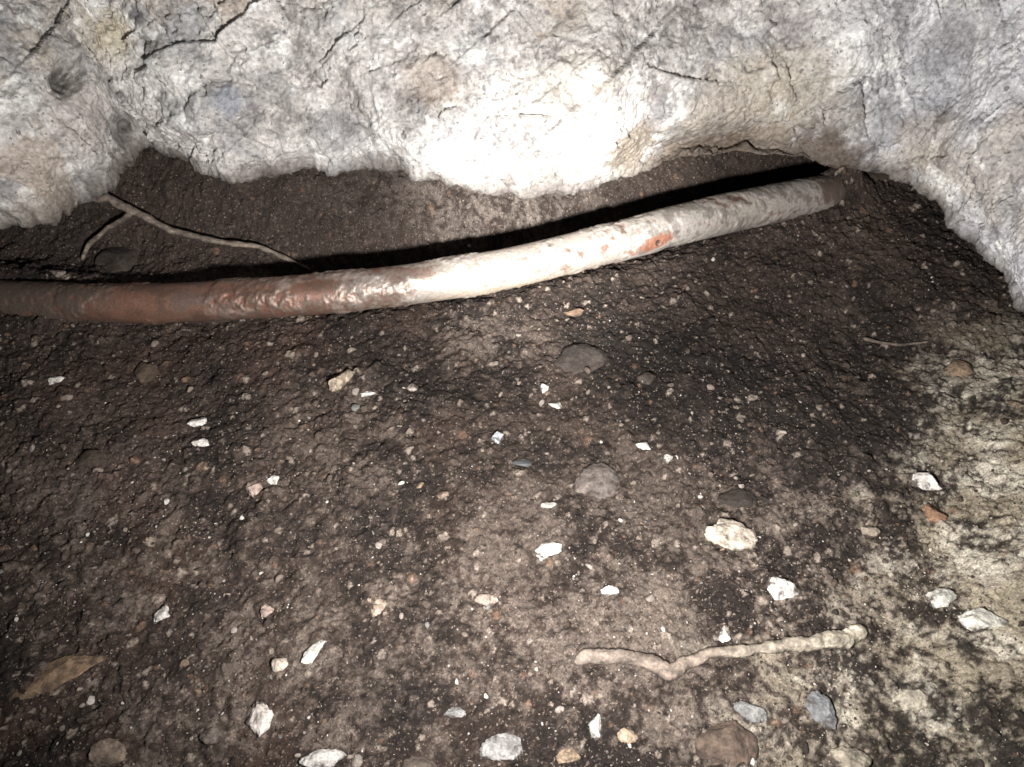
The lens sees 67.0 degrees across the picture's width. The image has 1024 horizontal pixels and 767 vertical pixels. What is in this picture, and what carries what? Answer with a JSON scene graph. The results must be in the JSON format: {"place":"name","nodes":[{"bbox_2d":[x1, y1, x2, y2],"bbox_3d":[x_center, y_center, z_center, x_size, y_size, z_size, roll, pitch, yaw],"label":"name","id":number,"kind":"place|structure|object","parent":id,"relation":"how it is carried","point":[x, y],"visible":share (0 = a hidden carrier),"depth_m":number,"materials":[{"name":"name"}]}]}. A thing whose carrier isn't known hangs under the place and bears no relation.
{"place":"outdoors","nodes":[
{"label":"outdoors","id":0,"kind":"place"},
{"bbox_2d":[0,146,1023,766],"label":"ground","id":1,"kind":"structure","parent":0,"point":[484,362],"depth_m":0.39,"materials":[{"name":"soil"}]},
{"bbox_2d":[48,376,64,384],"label":"stone","id":2,"kind":"object","parent":1,"relation":"on","point":[54,380],"visible":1,"depth_m":0.43,"materials":[{"name":"white stone"}]},
{"bbox_2d":[49,270,65,277],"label":"stone","id":3,"kind":"object","parent":1,"relation":"on","point":[58,273],"visible":1,"depth_m":0.47,"materials":[{"name":"grey stone"}]},
{"bbox_2d":[11,655,107,699],"bbox_3d":[-0.194,0.124,0.328,0.043,0.005,0.013,-24,54,-19],"label":"dead leaf","id":4,"kind":"object","parent":1,"relation":"on","point":[56,673],"visible":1,"depth_m":0.33,"materials":[{"name":"brown plant"}]},
{"bbox_2d":[76,449,106,466],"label":"stone","id":5,"kind":"object","parent":1,"relation":"on","point":[94,458],"visible":1,"depth_m":0.39,"materials":[{"name":"brown stone"}]},
{"bbox_2d":[88,738,125,766],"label":"stone","id":6,"kind":"object","parent":1,"relation":"on","point":[109,752],"visible":1,"depth_m":0.30,"materials":[{"name":"stone"}]},
{"bbox_2d":[95,246,138,273],"bbox_3d":[-0.253,-0.080,0.499,0.026,0.014,0.032,18,52,15],"label":"stone","id":7,"kind":"object","parent":1,"relation":"on","point":[116,259],"visible":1,"depth_m":0.49,"materials":[{"name":"stone"}]},
{"bbox_2d":[134,362,158,382],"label":"stone","id":8,"kind":"object","parent":1,"relation":"on","point":[144,372],"visible":1,"depth_m":0.44,"materials":[{"name":"brown stone"}]},
{"bbox_2d":[153,605,169,621],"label":"stone","id":9,"kind":"object","parent":1,"relation":"on","point":[162,613],"visible":1,"depth_m":0.34,"materials":[{"name":"white stone"}]},
{"bbox_2d":[81,193,309,270],"bbox_3d":[-0.215,-0.098,0.498,0.167,0.040,0.035,0,50,0],"label":"tree root","id":10,"kind":"object","parent":1,"relation":"on","point":[131,211],"visible":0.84,"depth_m":0.49,"materials":[{"name":"brown plant"}]},
{"bbox_2d":[187,417,206,426],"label":"stone","id":11,"kind":"object","parent":1,"relation":"on","point":[198,422],"visible":1,"depth_m":0.41,"materials":[{"name":"white stone"}]},
{"bbox_2d":[191,438,208,446],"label":"stone","id":12,"kind":"object","parent":1,"relation":"on","point":[202,442],"visible":1,"depth_m":0.40,"materials":[{"name":"white stone"}]},
{"bbox_2d":[199,727,228,744],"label":"stone","id":13,"kind":"object","parent":1,"relation":"on","point":[211,735],"visible":1,"depth_m":0.31,"materials":[{"name":"grey stone"}]},
{"bbox_2d":[229,182,251,193],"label":"stone","id":14,"kind":"object","parent":1,"relation":"on","point":[242,188],"visible":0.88,"depth_m":0.50,"materials":[{"name":"stone"}]},
{"bbox_2d":[245,480,262,496],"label":"stone","id":15,"kind":"object","parent":1,"relation":"on","point":[254,488],"visible":1,"depth_m":0.38,"materials":[{"name":"beige stone"}]},
{"bbox_2d":[245,700,273,740],"bbox_3d":[-0.103,0.137,0.316,0.014,0.008,0.012,34,58,25],"label":"stone","id":16,"kind":"object","parent":1,"relation":"on","point":[259,720],"visible":1,"depth_m":0.31,"materials":[{"name":"white stone"}]},
{"bbox_2d":[260,604,273,617],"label":"stone","id":17,"kind":"object","parent":1,"relation":"on","point":[266,610],"visible":1,"depth_m":0.34,"materials":[{"name":"beige stone"}]},
{"bbox_2d":[267,475,278,484],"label":"stone","id":18,"kind":"object","parent":1,"relation":"on","point":[273,480],"visible":1,"depth_m":0.39,"materials":[{"name":"white stone"}]},
{"bbox_2d":[271,657,288,671],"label":"stone","id":19,"kind":"object","parent":1,"relation":"on","point":[279,664],"visible":1,"depth_m":0.33,"materials":[{"name":"white stone"}]},
{"bbox_2d":[301,640,327,665],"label":"stone","id":20,"kind":"object","parent":1,"relation":"on","point":[310,654],"visible":1,"depth_m":0.33,"materials":[{"name":"white stone"}]},
{"bbox_2d":[299,748,346,766],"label":"stone","id":21,"kind":"object","parent":1,"relation":"on","point":[328,757],"visible":1,"depth_m":0.30,"materials":[{"name":"white stone"}]},
{"bbox_2d":[328,369,353,392],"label":"stone","id":22,"kind":"object","parent":1,"relation":"on","point":[338,383],"visible":1,"depth_m":0.42,"materials":[{"name":"beige stone"}]},
{"bbox_2d":[360,391,377,396],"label":"stone","id":23,"kind":"object","parent":1,"relation":"on","point":[367,394],"visible":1,"depth_m":0.42,"materials":[{"name":"white stone"}]},
{"bbox_2d":[367,596,386,616],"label":"stone","id":24,"kind":"object","parent":1,"relation":"on","point":[377,604],"visible":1,"depth_m":0.34,"materials":[{"name":"beige stone"}]},
{"bbox_2d":[407,383,417,391],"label":"stone","id":25,"kind":"object","parent":1,"relation":"on","point":[411,387],"visible":1,"depth_m":0.42,"materials":[{"name":"white stone"}]},
{"bbox_2d":[401,755,436,766],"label":"stone","id":26,"kind":"object","parent":1,"relation":"on","point":[414,760],"visible":1,"depth_m":0.31,"materials":[{"name":"brown stone"}]},
{"bbox_2d":[436,491,448,499],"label":"stone","id":27,"kind":"object","parent":1,"relation":"on","point":[442,495],"visible":1,"depth_m":0.38,"materials":[{"name":"beige stone"}]},
{"bbox_2d":[0,171,889,324],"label":"copper pipe","id":28,"kind":"object","parent":1,"relation":"on","point":[465,276],"visible":0.84,"depth_m":0.46,"materials":[{"name":"copper"}]},
{"bbox_2d":[443,707,465,717],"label":"stone","id":29,"kind":"object","parent":1,"relation":"on","point":[455,712],"visible":1,"depth_m":0.32,"materials":[{"name":"grey stone"}]},
{"bbox_2d":[474,594,498,606],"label":"stone","id":30,"kind":"object","parent":1,"relation":"on","point":[486,599],"visible":1,"depth_m":0.35,"materials":[{"name":"white stone"}]},
{"bbox_2d":[491,431,503,443],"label":"stone","id":31,"kind":"object","parent":1,"relation":"on","point":[497,437],"visible":1,"depth_m":0.40,"materials":[{"name":"white stone"}]},
{"bbox_2d":[478,732,522,760],"bbox_3d":[-0.004,0.144,0.307,0.018,0.006,0.010,0,50,0],"label":"stone","id":32,"kind":"object","parent":1,"relation":"on","point":[502,746],"visible":1,"depth_m":0.30,"materials":[{"name":"white stone"}]},
{"bbox_2d":[0,0,1023,311],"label":"rock wall","id":33,"kind":"structure","parent":1,"relation":"on","point":[528,98],"depth_m":0.45,"materials":[{"name":"grey stone"}]},
{"bbox_2d":[513,459,531,466],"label":"stone","id":34,"kind":"object","parent":1,"relation":"on","point":[523,462],"visible":1,"depth_m":0.39,"materials":[{"name":"grey stone"}]},
{"bbox_2d":[536,555,547,561],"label":"stone","id":35,"kind":"object","parent":1,"relation":"on","point":[539,558],"visible":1,"depth_m":0.36,"materials":[{"name":"white stone"}]},
{"bbox_2d":[540,383,548,392],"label":"stone","id":36,"kind":"object","parent":1,"relation":"on","point":[543,388],"visible":1,"depth_m":0.42,"materials":[{"name":"white stone"}]},
{"bbox_2d":[535,541,561,557],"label":"stone","id":37,"kind":"object","parent":1,"relation":"on","point":[542,550],"visible":1,"depth_m":0.36,"materials":[{"name":"white stone"}]},
{"bbox_2d":[540,502,556,507],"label":"stone","id":38,"kind":"object","parent":1,"relation":"on","point":[548,504],"visible":1,"depth_m":0.38,"materials":[{"name":"white stone"}]},
{"bbox_2d":[548,402,561,408],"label":"stone","id":39,"kind":"object","parent":1,"relation":"on","point":[556,405],"visible":1,"depth_m":0.42,"materials":[{"name":"white stone"}]},
{"bbox_2d":[556,747,580,763],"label":"stone","id":40,"kind":"object","parent":1,"relation":"on","point":[567,755],"visible":1,"depth_m":0.30,"materials":[{"name":"beige stone"}]},
{"bbox_2d":[563,308,583,316],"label":"stone","id":41,"kind":"object","parent":1,"relation":"on","point":[574,312],"visible":1,"depth_m":0.46,"materials":[{"name":"beige stone"}]},
{"bbox_2d":[555,343,606,374],"bbox_3d":[0.040,-0.013,0.441,0.025,0.010,0.026,28,55,21],"label":"stone","id":42,"kind":"object","parent":1,"relation":"on","point":[575,358],"visible":1,"depth_m":0.44,"materials":[{"name":"grey stone"}]},
{"bbox_2d":[588,713,601,740],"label":"stone","id":43,"kind":"object","parent":1,"relation":"on","point":[594,725],"visible":1,"depth_m":0.31,"materials":[{"name":"white stone"}]},
{"bbox_2d":[574,462,620,499],"bbox_3d":[0.044,0.050,0.391,0.020,0.011,0.024,34,58,25],"label":"stone","id":44,"kind":"object","parent":1,"relation":"on","point":[600,480],"visible":1,"depth_m":0.39,"materials":[{"name":"grey stone"}]},
{"bbox_2d":[600,585,618,597],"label":"stone","id":45,"kind":"object","parent":1,"relation":"on","point":[608,591],"visible":1,"depth_m":0.35,"materials":[{"name":"white stone"}]},
{"bbox_2d":[617,727,638,743],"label":"stone","id":46,"kind":"object","parent":1,"relation":"on","point":[625,735],"visible":1,"depth_m":0.31,"materials":[{"name":"beige stone"}]},
{"bbox_2d":[635,442,650,449],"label":"stone","id":47,"kind":"object","parent":1,"relation":"on","point":[643,445],"visible":1,"depth_m":0.40,"materials":[{"name":"white stone"}]},
{"bbox_2d":[638,372,655,384],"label":"stone","id":48,"kind":"object","parent":1,"relation":"on","point":[648,377],"visible":1,"depth_m":0.43,"materials":[{"name":"grey stone"}]},
{"bbox_2d":[663,454,672,462],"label":"stone","id":49,"kind":"object","parent":1,"relation":"on","point":[667,458],"visible":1,"depth_m":0.40,"materials":[{"name":"white stone"}]},
{"bbox_2d":[574,624,867,680],"bbox_3d":[0.091,0.115,0.327,0.129,0.011,0.017,-4,50,-3],"label":"broken root","id":50,"kind":"object","parent":1,"relation":"on","point":[849,637],"visible":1,"depth_m":0.33,"materials":[{"name":"beige plant"}]},
{"bbox_2d":[718,626,730,642],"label":"stone","id":51,"kind":"object","parent":1,"relation":"on","point":[724,635],"visible":1,"depth_m":0.34,"materials":[{"name":"white stone"}]},
{"bbox_2d":[694,720,758,766],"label":"stone","id":52,"kind":"object","parent":1,"relation":"on","point":[734,743],"visible":1,"depth_m":0.30,"materials":[{"name":"brown stone"}]},
{"bbox_2d":[704,518,757,551],"bbox_3d":[0.104,0.072,0.369,0.026,0.010,0.016,0,50,0],"label":"stone","id":53,"kind":"object","parent":1,"relation":"on","point":[732,535],"visible":1,"depth_m":0.37,"materials":[{"name":"beige stone"}]},
{"bbox_2d":[717,488,757,508],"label":"stone","id":54,"kind":"object","parent":1,"relation":"on","point":[739,498],"visible":1,"depth_m":0.38,"materials":[{"name":"grey stone"}]},
{"bbox_2d":[733,701,767,722],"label":"stone","id":55,"kind":"object","parent":1,"relation":"on","point":[749,712],"visible":1,"depth_m":0.31,"materials":[{"name":"grey stone"}]},
{"bbox_2d":[767,577,799,600],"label":"stone","id":56,"kind":"object","parent":1,"relation":"on","point":[779,588],"visible":1,"depth_m":0.35,"materials":[{"name":"white stone"}]},
{"bbox_2d":[805,690,836,729],"bbox_3d":[0.125,0.133,0.314,0.010,0.007,0.015,-11,51,-9],"label":"stone","id":57,"kind":"object","parent":1,"relation":"on","point":[819,707],"visible":1,"depth_m":0.31,"materials":[{"name":"grey stone"}]},
{"bbox_2d":[827,746,871,766],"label":"stone","id":58,"kind":"object","parent":1,"relation":"on","point":[841,756],"visible":1,"depth_m":0.30,"materials":[{"name":"beige stone"}]},
{"bbox_2d":[861,525,880,537],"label":"stone","id":59,"kind":"object","parent":1,"relation":"on","point":[870,531],"visible":1,"depth_m":0.37,"materials":[{"name":"beige stone"}]},
{"bbox_2d":[863,337,927,345],"bbox_3d":[0.229,-0.026,0.462,0.033,0.009,0.011,0,50,0],"label":"twig","id":60,"kind":"object","parent":1,"relation":"on","point":[885,343],"visible":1,"depth_m":0.46,"materials":[{"name":"wood"}]},
{"bbox_2d":[892,688,928,710],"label":"stone","id":61,"kind":"object","parent":1,"relation":"on","point":[911,699],"visible":1,"depth_m":0.31,"materials":[{"name":"beige stone"}]},
{"bbox_2d":[911,472,941,490],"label":"stone","id":62,"kind":"object","parent":1,"relation":"on","point":[924,480],"visible":1,"depth_m":0.39,"materials":[{"name":"white stone"}]},
{"bbox_2d":[922,504,946,524],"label":"stone","id":63,"kind":"object","parent":1,"relation":"on","point":[933,514],"visible":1,"depth_m":0.37,"materials":[{"name":"brown stone"}]},
{"bbox_2d":[925,588,956,608],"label":"stone","id":64,"kind":"object","parent":1,"relation":"on","point":[940,597],"visible":1,"depth_m":0.34,"materials":[{"name":"white stone"}]},
{"bbox_2d":[944,360,973,378],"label":"stone","id":65,"kind":"object","parent":1,"relation":"on","point":[960,369],"visible":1,"depth_m":0.44,"materials":[{"name":"beige stone"}]},
{"bbox_2d":[957,608,1008,631],"bbox_3d":[0.202,0.101,0.329,0.026,0.008,0.010,0,50,0],"label":"stone","id":66,"kind":"object","parent":1,"relation":"on","point":[978,619],"visible":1,"depth_m":0.33,"materials":[{"name":"white stone"}]}
]}

